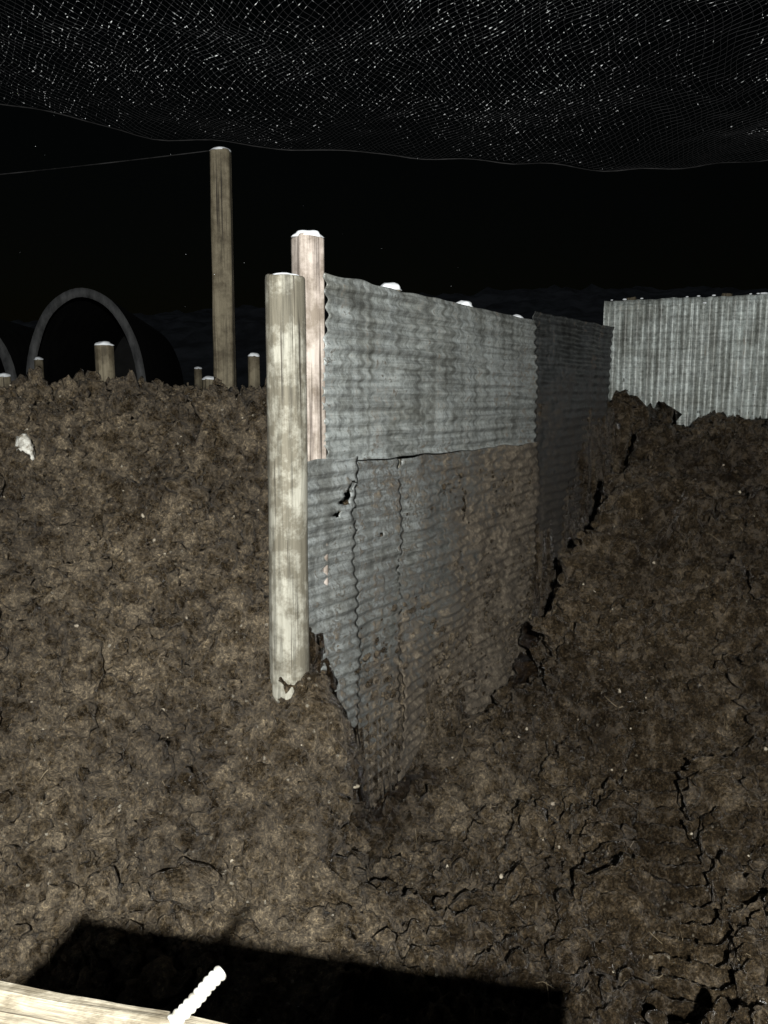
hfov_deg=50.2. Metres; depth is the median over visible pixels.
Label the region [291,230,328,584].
wooden fence post
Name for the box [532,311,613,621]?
dark end sheet
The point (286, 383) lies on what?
wooden fence post
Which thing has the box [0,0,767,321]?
sky
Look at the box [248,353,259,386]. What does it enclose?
short fence post
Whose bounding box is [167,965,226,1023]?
bolt
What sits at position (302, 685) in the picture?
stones
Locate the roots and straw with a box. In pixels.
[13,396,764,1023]
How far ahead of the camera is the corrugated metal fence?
7.54 m
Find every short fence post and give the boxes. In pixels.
[0,373,10,386]
[34,357,43,378]
[94,341,114,380]
[194,367,201,388]
[202,376,213,387]
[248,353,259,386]
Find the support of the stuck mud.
attached to the sheet at (435, 538)
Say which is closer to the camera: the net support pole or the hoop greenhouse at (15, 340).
the net support pole
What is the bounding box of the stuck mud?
[337,466,536,801]
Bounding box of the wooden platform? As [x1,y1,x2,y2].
[0,980,226,1023]
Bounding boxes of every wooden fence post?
[265,272,309,696]
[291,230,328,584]
[381,283,401,467]
[456,300,472,306]
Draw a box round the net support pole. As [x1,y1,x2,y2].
[209,146,236,390]
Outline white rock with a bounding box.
[8,423,32,458]
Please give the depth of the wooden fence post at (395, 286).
3.65 m
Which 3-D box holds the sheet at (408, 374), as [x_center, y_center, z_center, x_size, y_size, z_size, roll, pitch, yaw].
[0.343,-0.662,4.026,0.057,0.759,2.089,5,10,33]
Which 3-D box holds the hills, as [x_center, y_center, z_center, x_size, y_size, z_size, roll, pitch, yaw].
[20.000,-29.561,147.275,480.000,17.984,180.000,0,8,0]
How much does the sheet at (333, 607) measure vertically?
1.770 m
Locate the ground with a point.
(420, 985)
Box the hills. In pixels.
[10,284,767,388]
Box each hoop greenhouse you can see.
[0,319,34,382]
[26,288,183,386]
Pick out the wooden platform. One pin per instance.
(21, 1004)
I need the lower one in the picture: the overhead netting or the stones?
the stones
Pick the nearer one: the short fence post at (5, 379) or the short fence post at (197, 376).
the short fence post at (5, 379)
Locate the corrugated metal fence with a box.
[603,292,767,429]
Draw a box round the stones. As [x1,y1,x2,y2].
[0,383,767,1023]
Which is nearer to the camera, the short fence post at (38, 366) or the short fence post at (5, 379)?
the short fence post at (5, 379)
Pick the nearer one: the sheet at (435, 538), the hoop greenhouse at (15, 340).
the sheet at (435, 538)
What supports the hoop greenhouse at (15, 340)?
on the ground
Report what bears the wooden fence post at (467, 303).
on the ground
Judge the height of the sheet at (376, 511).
1.754 m
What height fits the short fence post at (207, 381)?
0.947 m
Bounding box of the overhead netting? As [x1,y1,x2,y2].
[0,0,767,174]
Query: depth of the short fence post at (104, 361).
6.05 m
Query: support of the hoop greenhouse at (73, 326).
on the ground
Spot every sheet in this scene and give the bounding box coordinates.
[308,456,361,725]
[322,272,538,463]
[348,457,403,806]
[397,441,540,779]
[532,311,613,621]
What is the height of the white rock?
0.163 m
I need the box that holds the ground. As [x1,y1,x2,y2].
[0,367,767,1023]
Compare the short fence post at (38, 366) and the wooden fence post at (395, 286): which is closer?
the wooden fence post at (395, 286)

